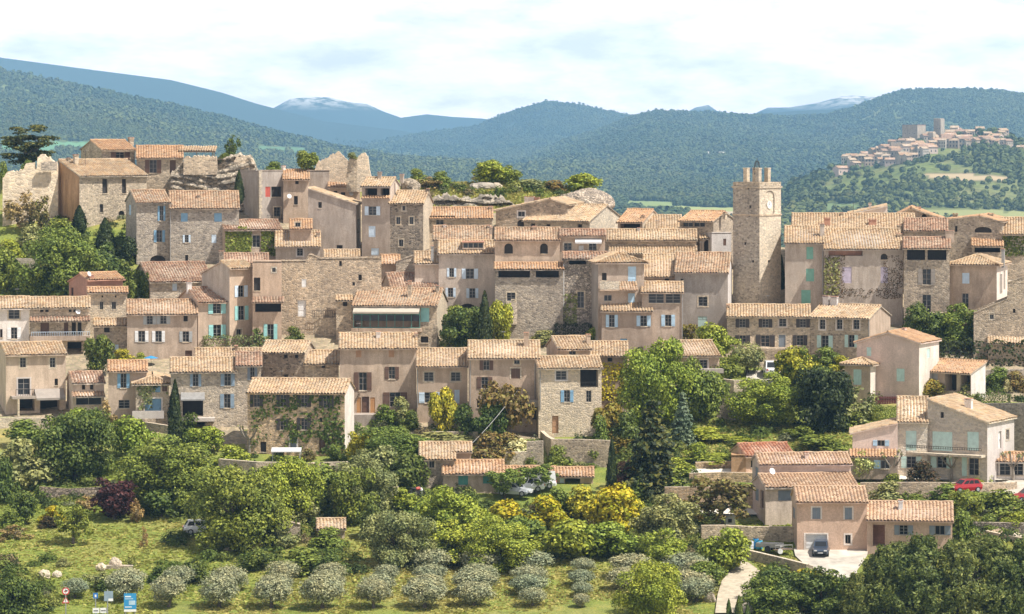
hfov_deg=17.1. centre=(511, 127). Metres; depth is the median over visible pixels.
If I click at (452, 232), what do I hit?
stone house
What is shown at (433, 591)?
olive tree
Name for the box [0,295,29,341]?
stone house
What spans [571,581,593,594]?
olive tree
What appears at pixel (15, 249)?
shrub
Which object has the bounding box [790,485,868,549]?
stone house
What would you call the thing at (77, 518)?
open tree
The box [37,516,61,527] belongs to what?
shrub
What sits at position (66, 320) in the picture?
stone house
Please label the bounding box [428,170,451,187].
shrub
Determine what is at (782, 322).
window
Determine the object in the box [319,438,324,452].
door
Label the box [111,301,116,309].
window
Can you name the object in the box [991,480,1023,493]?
driveway
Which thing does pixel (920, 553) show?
pine tree
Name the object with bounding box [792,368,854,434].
broadleaf tree
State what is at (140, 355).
shrub
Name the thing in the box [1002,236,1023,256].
ivy
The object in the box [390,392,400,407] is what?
window
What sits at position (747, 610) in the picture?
cypress tree
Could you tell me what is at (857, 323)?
window
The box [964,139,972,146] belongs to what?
village house
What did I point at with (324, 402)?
window
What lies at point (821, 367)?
garden tree
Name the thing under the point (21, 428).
shrub
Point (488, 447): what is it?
shrub
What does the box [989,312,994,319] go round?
window
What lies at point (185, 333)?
window
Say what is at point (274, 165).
shrub
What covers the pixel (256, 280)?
window
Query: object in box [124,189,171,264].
stone house
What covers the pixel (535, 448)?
stone wall
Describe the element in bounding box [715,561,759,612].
track
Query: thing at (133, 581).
olive tree
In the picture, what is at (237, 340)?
hedge
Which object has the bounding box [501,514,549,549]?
garden tree
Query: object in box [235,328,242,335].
window
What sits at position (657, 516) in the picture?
broadleaf tree
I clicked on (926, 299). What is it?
window
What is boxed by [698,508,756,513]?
terrace paving
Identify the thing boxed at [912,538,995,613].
pine tree
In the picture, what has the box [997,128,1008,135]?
village house
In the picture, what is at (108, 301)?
stone house
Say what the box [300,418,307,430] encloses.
window
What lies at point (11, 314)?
window
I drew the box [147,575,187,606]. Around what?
olive tree
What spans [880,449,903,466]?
pollarded tree
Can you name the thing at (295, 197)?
window
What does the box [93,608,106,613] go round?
road sign
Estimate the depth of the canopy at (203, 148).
493.02 m
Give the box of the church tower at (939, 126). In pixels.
[934,118,944,134]
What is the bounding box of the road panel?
[124,593,135,613]
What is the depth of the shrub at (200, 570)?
341.81 m
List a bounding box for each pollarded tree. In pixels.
[238,425,259,453]
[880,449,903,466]
[941,455,957,481]
[999,451,1023,480]
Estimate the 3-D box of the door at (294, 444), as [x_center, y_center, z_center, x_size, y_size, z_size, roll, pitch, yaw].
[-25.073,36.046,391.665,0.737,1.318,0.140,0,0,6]
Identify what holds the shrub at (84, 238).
on the terrain at (76, 362)
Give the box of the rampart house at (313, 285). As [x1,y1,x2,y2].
[281,254,380,334]
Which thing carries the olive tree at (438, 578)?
on the terrain at (76, 362)
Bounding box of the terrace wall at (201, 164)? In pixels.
[183,155,217,174]
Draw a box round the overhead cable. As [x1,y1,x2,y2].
[425,390,517,478]
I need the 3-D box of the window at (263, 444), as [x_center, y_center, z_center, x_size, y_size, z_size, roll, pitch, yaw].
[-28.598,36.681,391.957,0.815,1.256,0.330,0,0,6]
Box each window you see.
[7,310,20,319]
[10,327,17,339]
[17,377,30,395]
[19,356,26,368]
[49,356,56,368]
[71,322,75,334]
[75,398,100,405]
[77,322,81,334]
[99,301,104,310]
[102,179,107,193]
[104,327,109,332]
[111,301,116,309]
[116,152,123,157]
[119,400,129,408]
[120,373,126,388]
[122,179,126,193]
[138,331,145,342]
[146,316,152,324]
[149,160,156,173]
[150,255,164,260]
[155,331,161,342]
[156,230,162,242]
[160,206,162,220]
[160,316,166,324]
[182,331,188,342]
[183,316,187,321]
[185,235,188,242]
[192,374,198,386]
[213,304,220,313]
[213,325,220,338]
[223,394,230,408]
[224,374,230,386]
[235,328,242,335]
[238,285,244,297]
[238,306,244,320]
[250,367,254,380]
[251,234,260,247]
[253,395,259,407]
[254,278,259,290]
[260,442,266,452]
[267,324,273,339]
[271,187,280,196]
[271,266,276,272]
[273,206,281,217]
[279,395,286,407]
[279,418,286,430]
[294,196,297,204]
[294,221,301,227]
[296,248,303,256]
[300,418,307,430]
[301,395,307,407]
[323,395,329,408]
[359,372,366,390]
[368,206,376,215]
[388,367,395,379]
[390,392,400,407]
[395,216,400,224]
[398,238,403,247]
[401,205,405,211]
[408,216,414,224]
[420,336,428,343]
[423,371,434,382]
[424,392,431,403]
[428,461,435,468]
[436,220,443,224]
[448,288,453,297]
[449,268,453,277]
[450,371,461,382]
[461,304,476,316]
[466,269,473,278]
[469,288,475,298]
[481,377,488,388]
[483,360,489,370]
[504,243,512,253]
[506,291,516,301]
[513,360,520,365]
[517,210,525,217]
[517,220,523,226]
[540,244,547,253]
[555,370,567,380]
[563,242,572,250]
[564,390,570,402]
[568,351,576,354]
[576,290,584,308]
[585,389,592,403]
[588,244,597,250]
[602,273,606,280]
[604,295,611,301]
[609,315,614,327]
[640,316,646,326]
[648,294,663,303]
[665,294,680,303]
[665,315,671,326]
[683,222,692,226]
[694,223,704,226]
[697,296,708,306]
[698,358,708,367]
[704,240,707,250]
[739,319,745,327]
[739,335,745,344]
[761,335,769,346]
[762,319,768,327]
[778,318,787,327]
[796,335,803,345]
[799,319,805,327]
[818,319,825,330]
[822,335,828,346]
[835,319,842,330]
[844,533,851,544]
[848,335,854,347]
[852,320,860,330]
[877,440,884,445]
[881,254,886,259]
[881,460,889,468]
[899,525,907,535]
[906,456,915,468]
[922,269,930,285]
[922,295,930,311]
[934,526,944,535]
[936,457,946,468]
[962,293,968,308]
[967,457,979,476]
[975,227,991,233]
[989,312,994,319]
[999,463,1010,475]
[1006,428,1009,441]
[1012,464,1023,475]
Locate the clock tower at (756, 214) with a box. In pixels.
[732,162,781,303]
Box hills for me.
[0,58,1023,222]
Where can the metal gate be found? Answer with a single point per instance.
(887, 399)
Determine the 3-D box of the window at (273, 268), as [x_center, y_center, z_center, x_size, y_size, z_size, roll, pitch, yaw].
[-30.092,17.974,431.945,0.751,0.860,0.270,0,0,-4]
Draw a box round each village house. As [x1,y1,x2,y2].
[833,165,849,176]
[841,154,850,164]
[846,153,857,157]
[847,158,856,166]
[850,161,860,167]
[858,154,866,163]
[863,157,874,166]
[865,154,874,163]
[868,148,875,153]
[874,152,884,160]
[877,157,882,165]
[878,148,888,153]
[882,153,890,165]
[884,157,894,166]
[887,139,896,143]
[890,148,905,157]
[895,152,906,164]
[897,152,909,163]
[900,144,911,151]
[902,154,911,163]
[904,138,915,143]
[908,153,917,160]
[909,147,914,152]
[911,142,924,146]
[914,144,927,152]
[917,146,920,156]
[919,146,928,155]
[920,133,928,142]
[927,145,937,153]
[928,140,936,144]
[930,138,938,146]
[939,138,946,148]
[941,136,952,147]
[948,138,958,148]
[950,125,959,129]
[955,129,964,134]
[958,136,969,147]
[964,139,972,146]
[967,129,974,134]
[974,126,984,135]
[979,136,990,142]
[983,131,991,135]
[987,133,1003,137]
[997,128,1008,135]
[1004,139,1012,146]
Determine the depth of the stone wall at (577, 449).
387.06 m
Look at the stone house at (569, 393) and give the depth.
398.75 m
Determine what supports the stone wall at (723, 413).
on the terrain at (76, 362)
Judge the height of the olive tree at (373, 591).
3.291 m
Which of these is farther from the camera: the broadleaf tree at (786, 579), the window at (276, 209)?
the window at (276, 209)
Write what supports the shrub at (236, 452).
on the terrain at (76, 362)
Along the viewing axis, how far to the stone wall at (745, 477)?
381.01 m
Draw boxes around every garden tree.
[0,246,25,291]
[6,490,38,523]
[67,406,98,439]
[82,334,115,371]
[87,477,138,519]
[88,242,122,270]
[110,415,160,455]
[170,487,196,515]
[186,426,225,451]
[296,150,318,169]
[343,431,372,458]
[349,445,397,472]
[356,503,381,538]
[383,450,431,491]
[427,386,457,430]
[444,305,461,323]
[450,505,492,539]
[470,159,513,182]
[470,400,508,441]
[489,299,513,338]
[494,165,522,180]
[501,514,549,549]
[529,518,601,558]
[532,487,570,514]
[562,173,602,190]
[576,482,639,534]
[581,521,639,557]
[591,402,621,439]
[682,560,728,585]
[695,322,740,356]
[698,527,754,573]
[708,372,730,407]
[710,353,745,378]
[774,345,810,386]
[774,345,823,385]
[794,364,832,387]
[851,450,878,481]
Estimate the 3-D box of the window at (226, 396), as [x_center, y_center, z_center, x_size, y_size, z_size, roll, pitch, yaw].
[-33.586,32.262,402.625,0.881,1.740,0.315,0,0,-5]
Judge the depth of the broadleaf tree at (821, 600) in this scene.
328.68 m
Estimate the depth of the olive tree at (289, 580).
336.69 m
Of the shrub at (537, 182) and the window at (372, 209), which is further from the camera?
the shrub at (537, 182)
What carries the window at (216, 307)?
in the stone house at (211, 316)
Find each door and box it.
[41,323,48,333]
[64,322,67,333]
[145,399,160,410]
[170,160,175,174]
[185,350,191,355]
[290,436,296,446]
[298,300,305,316]
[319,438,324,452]
[362,397,368,412]
[552,416,557,432]
[604,393,612,400]
[762,491,763,507]
[806,534,826,548]
[998,431,999,447]
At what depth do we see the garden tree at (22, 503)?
364.22 m
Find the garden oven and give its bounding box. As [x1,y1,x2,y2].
[725,515,735,524]
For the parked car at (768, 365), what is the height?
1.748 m
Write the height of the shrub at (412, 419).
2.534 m
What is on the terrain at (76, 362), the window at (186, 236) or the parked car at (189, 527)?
the parked car at (189, 527)
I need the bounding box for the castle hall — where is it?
[928,132,935,139]
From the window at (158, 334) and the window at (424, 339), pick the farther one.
the window at (424, 339)
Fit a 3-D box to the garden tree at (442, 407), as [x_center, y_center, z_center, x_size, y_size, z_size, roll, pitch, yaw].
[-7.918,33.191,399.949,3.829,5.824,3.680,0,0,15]
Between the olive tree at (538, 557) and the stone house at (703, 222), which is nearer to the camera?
the olive tree at (538, 557)
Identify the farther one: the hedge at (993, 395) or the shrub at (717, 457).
the hedge at (993, 395)
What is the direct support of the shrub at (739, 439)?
on the terrain at (76, 362)
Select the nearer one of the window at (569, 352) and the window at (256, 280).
the window at (569, 352)
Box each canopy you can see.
[178,145,216,156]
[271,447,301,461]
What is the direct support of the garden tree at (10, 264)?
on the terrain at (76, 362)
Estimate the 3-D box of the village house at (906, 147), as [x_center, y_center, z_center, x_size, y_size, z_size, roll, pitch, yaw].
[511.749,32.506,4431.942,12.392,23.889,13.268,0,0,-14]
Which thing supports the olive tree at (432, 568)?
on the terrain at (76, 362)
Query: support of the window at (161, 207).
in the stone house at (148, 220)
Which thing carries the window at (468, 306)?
in the stone house at (466, 273)
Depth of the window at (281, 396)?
391.86 m
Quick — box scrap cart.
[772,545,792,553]
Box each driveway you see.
[746,370,779,384]
[794,548,867,577]
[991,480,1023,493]
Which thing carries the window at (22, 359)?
in the stone house at (33, 374)
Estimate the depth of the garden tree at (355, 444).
387.04 m
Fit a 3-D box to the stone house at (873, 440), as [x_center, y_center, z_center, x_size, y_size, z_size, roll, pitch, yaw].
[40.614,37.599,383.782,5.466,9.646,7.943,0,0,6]
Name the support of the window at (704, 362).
in the stone house at (706, 353)
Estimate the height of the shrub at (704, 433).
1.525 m
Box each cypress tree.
[71,205,86,232]
[93,217,115,256]
[167,379,183,446]
[234,170,244,204]
[477,290,492,339]
[605,437,617,488]
[726,598,731,613]
[734,595,742,613]
[745,604,750,613]
[781,254,784,289]
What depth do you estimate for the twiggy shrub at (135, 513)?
365.56 m
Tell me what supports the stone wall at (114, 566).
on the terrain at (76, 362)
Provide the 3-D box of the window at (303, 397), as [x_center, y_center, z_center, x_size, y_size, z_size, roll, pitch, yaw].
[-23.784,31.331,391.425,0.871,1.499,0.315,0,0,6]
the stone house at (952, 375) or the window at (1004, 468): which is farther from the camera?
the stone house at (952, 375)
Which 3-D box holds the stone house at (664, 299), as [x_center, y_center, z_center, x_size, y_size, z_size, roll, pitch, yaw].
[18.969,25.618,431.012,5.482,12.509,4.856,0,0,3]
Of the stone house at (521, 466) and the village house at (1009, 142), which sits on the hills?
the village house at (1009, 142)
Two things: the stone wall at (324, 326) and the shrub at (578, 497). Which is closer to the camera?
the shrub at (578, 497)
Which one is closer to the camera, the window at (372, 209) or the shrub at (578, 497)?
the shrub at (578, 497)
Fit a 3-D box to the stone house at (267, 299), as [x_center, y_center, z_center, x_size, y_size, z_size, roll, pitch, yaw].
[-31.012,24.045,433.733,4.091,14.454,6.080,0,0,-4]
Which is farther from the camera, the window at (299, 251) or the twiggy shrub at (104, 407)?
the window at (299, 251)
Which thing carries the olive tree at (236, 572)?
on the terrain at (76, 362)
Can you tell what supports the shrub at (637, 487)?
on the terrain at (76, 362)
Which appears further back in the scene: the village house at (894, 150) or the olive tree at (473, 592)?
the village house at (894, 150)
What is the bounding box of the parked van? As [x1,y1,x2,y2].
[528,471,556,488]
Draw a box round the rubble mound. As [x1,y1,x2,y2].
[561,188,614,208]
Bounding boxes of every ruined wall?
[41,161,56,169]
[234,155,255,168]
[315,151,347,182]
[346,158,356,191]
[357,153,370,191]
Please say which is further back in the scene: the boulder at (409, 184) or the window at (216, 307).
the boulder at (409, 184)
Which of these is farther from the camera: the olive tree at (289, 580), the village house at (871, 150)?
the village house at (871, 150)
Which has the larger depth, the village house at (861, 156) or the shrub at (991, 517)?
the village house at (861, 156)
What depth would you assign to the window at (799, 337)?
430.90 m
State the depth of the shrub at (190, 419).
395.45 m
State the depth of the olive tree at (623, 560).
343.17 m
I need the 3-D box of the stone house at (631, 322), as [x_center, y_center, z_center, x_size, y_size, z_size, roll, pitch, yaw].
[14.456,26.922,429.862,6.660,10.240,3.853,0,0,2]
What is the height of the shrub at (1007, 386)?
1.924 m
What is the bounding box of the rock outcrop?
[171,152,257,211]
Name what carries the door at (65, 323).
in the stone house at (66, 320)
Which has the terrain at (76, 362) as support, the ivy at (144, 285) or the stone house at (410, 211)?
the stone house at (410, 211)
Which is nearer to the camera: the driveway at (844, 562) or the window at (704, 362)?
the driveway at (844, 562)
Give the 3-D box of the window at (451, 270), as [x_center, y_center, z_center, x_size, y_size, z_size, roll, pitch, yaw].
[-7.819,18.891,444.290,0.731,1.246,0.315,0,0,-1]
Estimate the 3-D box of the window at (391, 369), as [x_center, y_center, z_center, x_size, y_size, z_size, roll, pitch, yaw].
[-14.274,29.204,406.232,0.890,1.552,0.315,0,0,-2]
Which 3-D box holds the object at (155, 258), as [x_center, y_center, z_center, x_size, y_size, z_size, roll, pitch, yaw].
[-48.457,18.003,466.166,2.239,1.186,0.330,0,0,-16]
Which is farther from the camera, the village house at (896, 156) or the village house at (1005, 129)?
the village house at (1005, 129)
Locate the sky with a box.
[0,0,1023,118]
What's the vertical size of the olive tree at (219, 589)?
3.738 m
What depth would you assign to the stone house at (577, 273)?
436.56 m
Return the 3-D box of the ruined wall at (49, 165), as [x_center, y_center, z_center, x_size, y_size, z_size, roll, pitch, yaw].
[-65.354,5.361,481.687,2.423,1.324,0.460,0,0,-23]
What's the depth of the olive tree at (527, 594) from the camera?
332.49 m
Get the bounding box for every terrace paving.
[691,469,730,472]
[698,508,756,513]
[899,476,1023,479]
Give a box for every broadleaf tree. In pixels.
[0,562,44,613]
[13,224,107,295]
[31,406,120,483]
[111,434,218,504]
[181,463,296,554]
[245,456,327,523]
[327,452,399,511]
[329,466,380,526]
[357,508,438,570]
[358,425,433,470]
[414,484,477,533]
[418,518,479,563]
[437,306,479,346]
[462,514,543,574]
[610,557,687,613]
[614,335,701,426]
[627,491,700,542]
[638,527,688,563]
[676,355,728,422]
[722,370,803,425]
[740,568,782,590]
[740,574,802,613]
[755,566,821,612]
[790,565,852,613]
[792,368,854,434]
[902,301,946,338]
[929,302,977,347]
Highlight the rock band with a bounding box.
[433,192,513,206]
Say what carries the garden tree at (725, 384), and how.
on the terrain at (76, 362)
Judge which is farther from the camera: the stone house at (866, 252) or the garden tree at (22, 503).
the stone house at (866, 252)
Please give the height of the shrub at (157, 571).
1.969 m
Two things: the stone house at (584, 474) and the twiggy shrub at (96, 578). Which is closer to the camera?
the twiggy shrub at (96, 578)
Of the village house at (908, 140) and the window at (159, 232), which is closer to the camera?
the window at (159, 232)
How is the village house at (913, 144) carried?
on the hills
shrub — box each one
[0,161,8,184]
[0,190,41,229]
[0,238,26,257]
[0,436,51,489]
[0,456,22,504]
[0,508,25,530]
[0,525,34,541]
[2,418,45,445]
[15,224,44,257]
[20,159,31,169]
[27,194,52,232]
[28,593,48,608]
[32,456,63,483]
[37,505,65,524]
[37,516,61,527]
[44,218,79,236]
[55,557,73,566]
[75,495,97,509]
[79,233,90,245]
[82,570,108,587]
[95,579,108,591]
[100,399,121,441]
[114,349,134,359]
[115,236,138,263]
[117,259,134,281]
[126,270,140,293]
[127,279,138,298]
[129,498,144,522]
[133,352,145,358]
[138,489,185,517]
[139,526,148,546]
[146,565,165,583]
[181,412,202,444]
[181,558,210,582]
[210,444,252,464]
[217,153,228,161]
[224,134,241,154]
[236,549,273,571]
[262,523,302,546]
[264,161,286,169]
[268,452,284,461]
[278,547,323,576]
[284,326,304,339]
[287,492,323,523]
[296,460,335,509]
[298,448,315,461]
[307,526,351,548]
[310,554,353,574]
[326,444,347,460]
[348,152,357,158]
[369,404,397,426]
[384,487,417,512]
[388,396,409,424]
[397,410,421,430]
[410,168,427,182]
[416,176,442,189]
[417,431,475,440]
[417,543,457,564]
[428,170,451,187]
[453,403,479,436]
[467,556,489,566]
[471,431,515,462]
[489,499,525,520]
[499,431,519,450]
[500,438,527,451]
[511,179,547,192]
[523,494,568,529]
[531,330,554,345]
[545,180,568,191]
[545,445,573,465]
[562,484,597,522]
[570,461,585,465]
[584,327,595,339]
[587,450,598,458]
[590,415,610,439]
[610,408,640,452]
[613,438,641,454]
[616,459,634,483]
[626,498,646,527]
[628,476,646,499]
[631,542,642,560]
[659,468,688,493]
[666,457,697,477]
[676,499,703,520]
[680,452,730,464]
[682,441,709,462]
[689,426,731,440]
[720,436,754,442]
[783,425,814,438]
[797,434,848,450]
[811,345,839,370]
[826,574,853,613]
[828,355,848,371]
[837,385,878,423]
[840,411,867,430]
[868,480,903,499]
[881,473,903,481]
[905,459,940,481]
[906,493,928,500]
[922,378,945,396]
[926,482,961,500]
[952,509,980,542]
[955,382,982,402]
[961,491,997,513]
[978,513,997,530]
[983,488,1023,518]
[986,366,1011,386]
[999,511,1023,526]
[1002,369,1023,392]
[1003,379,1012,391]
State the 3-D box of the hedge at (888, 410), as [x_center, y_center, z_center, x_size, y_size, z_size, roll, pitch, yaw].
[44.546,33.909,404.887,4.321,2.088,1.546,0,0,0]
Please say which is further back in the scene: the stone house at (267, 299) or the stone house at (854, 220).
the stone house at (854, 220)
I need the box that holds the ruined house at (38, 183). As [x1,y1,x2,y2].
[3,154,58,225]
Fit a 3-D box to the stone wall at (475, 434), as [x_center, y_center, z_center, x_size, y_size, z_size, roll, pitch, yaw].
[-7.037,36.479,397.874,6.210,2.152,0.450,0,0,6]
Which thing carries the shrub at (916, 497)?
on the terrain at (76, 362)
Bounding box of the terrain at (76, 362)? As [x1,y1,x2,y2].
[0,180,1023,613]
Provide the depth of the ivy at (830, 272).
442.04 m
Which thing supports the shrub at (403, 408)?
on the terrain at (76, 362)
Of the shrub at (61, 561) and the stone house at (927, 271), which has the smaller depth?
the shrub at (61, 561)
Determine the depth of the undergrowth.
370.78 m
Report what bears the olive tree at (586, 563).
on the terrain at (76, 362)
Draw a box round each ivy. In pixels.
[133,269,149,298]
[136,386,167,409]
[225,226,275,255]
[250,395,345,454]
[252,328,262,345]
[563,293,577,323]
[602,362,626,401]
[823,257,839,295]
[824,255,902,298]
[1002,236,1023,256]
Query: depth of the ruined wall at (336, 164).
484.00 m
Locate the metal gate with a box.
[875,396,896,403]
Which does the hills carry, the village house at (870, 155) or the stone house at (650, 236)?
the village house at (870, 155)
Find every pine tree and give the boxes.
[832,571,874,613]
[847,543,914,613]
[872,531,968,613]
[885,540,913,586]
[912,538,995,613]
[953,536,1023,613]
[955,537,990,565]
[988,536,1023,613]
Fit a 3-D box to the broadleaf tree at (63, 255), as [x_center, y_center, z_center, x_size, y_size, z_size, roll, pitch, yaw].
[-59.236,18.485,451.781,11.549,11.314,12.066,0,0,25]
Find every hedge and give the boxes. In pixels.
[201,334,271,346]
[553,322,591,334]
[870,405,895,420]
[939,336,1023,366]
[975,392,1011,402]
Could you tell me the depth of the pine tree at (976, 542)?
339.11 m
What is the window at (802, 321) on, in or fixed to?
in the stone house at (771, 329)
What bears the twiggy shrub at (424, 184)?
on the terrain at (76, 362)
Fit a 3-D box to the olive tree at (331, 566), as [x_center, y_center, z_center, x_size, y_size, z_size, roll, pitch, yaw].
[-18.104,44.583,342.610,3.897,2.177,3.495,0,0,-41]
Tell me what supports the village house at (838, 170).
on the hills
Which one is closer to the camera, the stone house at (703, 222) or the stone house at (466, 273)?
the stone house at (466, 273)
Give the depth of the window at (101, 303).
438.43 m
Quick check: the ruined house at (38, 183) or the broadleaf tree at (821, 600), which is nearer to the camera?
the broadleaf tree at (821, 600)
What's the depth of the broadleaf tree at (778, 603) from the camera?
328.24 m
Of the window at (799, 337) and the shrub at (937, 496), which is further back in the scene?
the window at (799, 337)
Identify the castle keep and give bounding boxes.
[902,125,925,139]
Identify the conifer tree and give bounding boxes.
[618,399,688,500]
[668,392,697,445]
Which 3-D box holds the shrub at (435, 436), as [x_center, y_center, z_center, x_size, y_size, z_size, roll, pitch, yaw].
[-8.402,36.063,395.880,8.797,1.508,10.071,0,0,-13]
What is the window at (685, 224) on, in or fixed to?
in the stone house at (703, 222)
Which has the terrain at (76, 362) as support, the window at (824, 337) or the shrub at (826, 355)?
the shrub at (826, 355)
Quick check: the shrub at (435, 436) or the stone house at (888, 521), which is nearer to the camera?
the stone house at (888, 521)
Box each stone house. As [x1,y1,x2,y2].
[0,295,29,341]
[0,340,67,415]
[28,295,90,351]
[57,150,149,226]
[66,370,105,415]
[67,271,125,295]
[79,137,135,163]
[87,286,127,333]
[93,317,126,350]
[107,359,147,418]
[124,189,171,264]
[126,290,197,358]
[131,371,170,424]
[135,145,183,194]
[136,261,207,298]
[168,190,239,263]
[169,356,237,427]
[177,281,227,346]
[194,345,262,359]
[200,259,252,346]
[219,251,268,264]
[221,218,282,259]
[235,351,261,426]
[240,166,285,218]
[245,370,355,455]
[252,260,283,346]
[260,339,315,376]
[274,229,320,259]
[279,519,299,535]
[282,168,309,222]
[289,218,312,240]
[303,349,339,377]
[307,170,328,190]
[308,186,361,256]
[316,517,345,537]
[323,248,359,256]
[327,181,359,199]
[335,294,352,339]
[338,322,417,425]
[351,284,448,346]
[360,172,404,255]
[380,254,400,286]
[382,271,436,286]
[387,188,433,258]
[396,249,428,271]
[413,245,438,284]
[415,347,467,422]
[418,441,455,488]
[429,206,493,248]
[432,215,491,249]
[437,239,494,316]
[441,459,504,493]
[451,441,471,458]
[467,331,540,432]
[489,226,560,261]
[493,196,584,226]
[494,261,563,338]
[503,465,555,480]
[521,203,620,227]
[535,347,603,437]
[545,334,592,354]
[556,466,594,483]
[559,228,605,261]
[562,251,609,334]
[587,251,648,339]
[591,340,628,410]
[600,302,652,353]
[605,227,697,250]
[608,245,696,258]
[616,208,657,227]
[640,280,683,349]
[642,253,675,280]
[645,214,681,228]
[654,339,723,387]
[674,241,732,336]
[677,210,732,262]
[699,233,709,250]
[707,232,730,251]
[726,303,810,359]
[729,441,792,471]
[731,453,745,471]
[751,451,852,483]
[751,468,857,525]
[784,223,824,311]
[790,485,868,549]
[791,203,914,289]
[809,296,891,359]
[823,227,903,324]
[839,356,879,403]
[847,203,887,212]
[849,417,897,480]
[853,327,941,401]
[865,499,953,554]
[896,217,947,235]
[896,395,928,479]
[898,205,944,217]
[902,230,954,326]
[906,393,1017,481]
[930,358,987,396]
[948,213,1008,260]
[950,249,1011,324]
[971,238,1003,257]
[974,274,1023,357]
[987,335,1023,364]
[995,451,1023,481]
[999,216,1023,288]
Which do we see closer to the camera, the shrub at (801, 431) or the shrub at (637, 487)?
the shrub at (637, 487)
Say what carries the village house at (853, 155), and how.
on the hills
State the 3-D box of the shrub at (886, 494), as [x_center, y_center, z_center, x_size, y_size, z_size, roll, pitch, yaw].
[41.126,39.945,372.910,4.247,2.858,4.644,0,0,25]
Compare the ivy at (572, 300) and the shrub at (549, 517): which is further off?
the ivy at (572, 300)
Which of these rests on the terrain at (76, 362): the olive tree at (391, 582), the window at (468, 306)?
the olive tree at (391, 582)
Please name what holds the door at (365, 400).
in the stone house at (377, 367)
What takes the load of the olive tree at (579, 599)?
on the terrain at (76, 362)
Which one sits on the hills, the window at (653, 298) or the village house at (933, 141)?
the village house at (933, 141)
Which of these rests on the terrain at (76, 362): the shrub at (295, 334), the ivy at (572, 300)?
the shrub at (295, 334)
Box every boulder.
[39,569,49,578]
[52,570,61,577]
[96,563,105,570]
[109,557,121,564]
[400,178,420,189]
[469,182,494,189]
[704,592,715,602]
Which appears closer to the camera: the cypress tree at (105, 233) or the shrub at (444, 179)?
the cypress tree at (105, 233)
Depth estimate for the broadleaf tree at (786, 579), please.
330.04 m
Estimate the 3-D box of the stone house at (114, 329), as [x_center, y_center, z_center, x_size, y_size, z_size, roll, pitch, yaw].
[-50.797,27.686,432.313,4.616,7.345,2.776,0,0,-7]
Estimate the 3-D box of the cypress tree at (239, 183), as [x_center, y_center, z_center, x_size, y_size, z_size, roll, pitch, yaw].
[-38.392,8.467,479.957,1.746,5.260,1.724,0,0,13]
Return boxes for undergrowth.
[0,177,1023,613]
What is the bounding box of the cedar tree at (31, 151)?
[0,124,59,164]
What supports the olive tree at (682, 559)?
on the terrain at (76, 362)
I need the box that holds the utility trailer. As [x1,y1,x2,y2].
[756,542,790,551]
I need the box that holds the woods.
[0,66,1023,246]
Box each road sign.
[62,587,68,613]
[93,593,97,613]
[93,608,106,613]
[104,589,112,613]
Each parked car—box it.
[182,519,204,534]
[408,486,424,495]
[497,481,533,496]
[522,477,544,491]
[761,360,774,372]
[812,539,829,555]
[947,478,982,491]
[1014,488,1023,499]
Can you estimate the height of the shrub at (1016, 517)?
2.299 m
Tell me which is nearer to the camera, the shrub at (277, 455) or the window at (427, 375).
the shrub at (277, 455)
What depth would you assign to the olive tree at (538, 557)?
345.16 m
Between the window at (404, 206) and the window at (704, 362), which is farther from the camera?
the window at (404, 206)
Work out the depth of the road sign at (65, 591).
328.67 m
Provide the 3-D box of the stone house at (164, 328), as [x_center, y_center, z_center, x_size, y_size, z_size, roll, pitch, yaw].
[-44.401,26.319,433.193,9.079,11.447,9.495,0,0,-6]
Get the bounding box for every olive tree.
[60,577,90,597]
[103,567,143,599]
[109,566,147,580]
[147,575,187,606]
[162,564,195,581]
[197,574,241,606]
[209,564,249,586]
[251,576,292,607]
[258,572,294,589]
[264,560,301,578]
[297,572,348,607]
[311,569,346,588]
[312,562,348,576]
[355,577,393,607]
[360,573,399,589]
[372,563,399,578]
[400,577,448,607]
[407,572,447,591]
[411,563,449,577]
[412,548,453,566]
[450,567,500,589]
[452,581,497,605]
[459,549,501,566]
[459,562,500,576]
[507,573,550,591]
[509,564,549,579]
[515,549,555,569]
[516,586,546,606]
[567,568,595,582]
[570,557,595,570]
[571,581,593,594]
[571,593,589,607]
[604,566,636,588]
[606,553,654,571]
[660,551,708,571]
[677,569,713,586]
[679,576,718,601]
[681,557,709,571]
[729,341,765,374]
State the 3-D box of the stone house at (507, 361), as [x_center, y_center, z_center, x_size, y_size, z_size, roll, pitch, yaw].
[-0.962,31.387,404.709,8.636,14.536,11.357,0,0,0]
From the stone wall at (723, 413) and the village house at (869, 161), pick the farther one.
the village house at (869, 161)
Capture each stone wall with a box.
[0,417,53,428]
[16,258,35,267]
[39,486,102,497]
[96,565,132,568]
[139,421,184,433]
[218,459,347,474]
[313,317,335,335]
[429,431,477,439]
[505,451,526,464]
[527,441,542,464]
[540,431,609,467]
[665,486,752,508]
[689,472,751,482]
[695,461,730,468]
[701,525,793,541]
[717,399,740,419]
[723,378,749,398]
[742,549,812,571]
[860,482,1016,500]
[973,522,1023,534]
[984,403,1023,450]
[986,369,1023,379]
[986,530,1021,541]
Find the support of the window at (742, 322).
in the stone house at (771, 329)
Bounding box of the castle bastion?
[890,142,904,145]
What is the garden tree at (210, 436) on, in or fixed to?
on the terrain at (76, 362)
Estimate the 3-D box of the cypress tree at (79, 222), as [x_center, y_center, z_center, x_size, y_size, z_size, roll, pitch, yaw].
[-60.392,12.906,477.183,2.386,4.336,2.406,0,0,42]
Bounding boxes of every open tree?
[53,505,93,543]
[476,379,535,433]
[484,468,526,498]
[516,463,559,492]
[683,323,697,338]
[687,476,756,524]
[946,489,986,518]
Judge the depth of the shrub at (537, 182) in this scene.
494.56 m
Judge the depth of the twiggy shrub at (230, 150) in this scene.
489.65 m

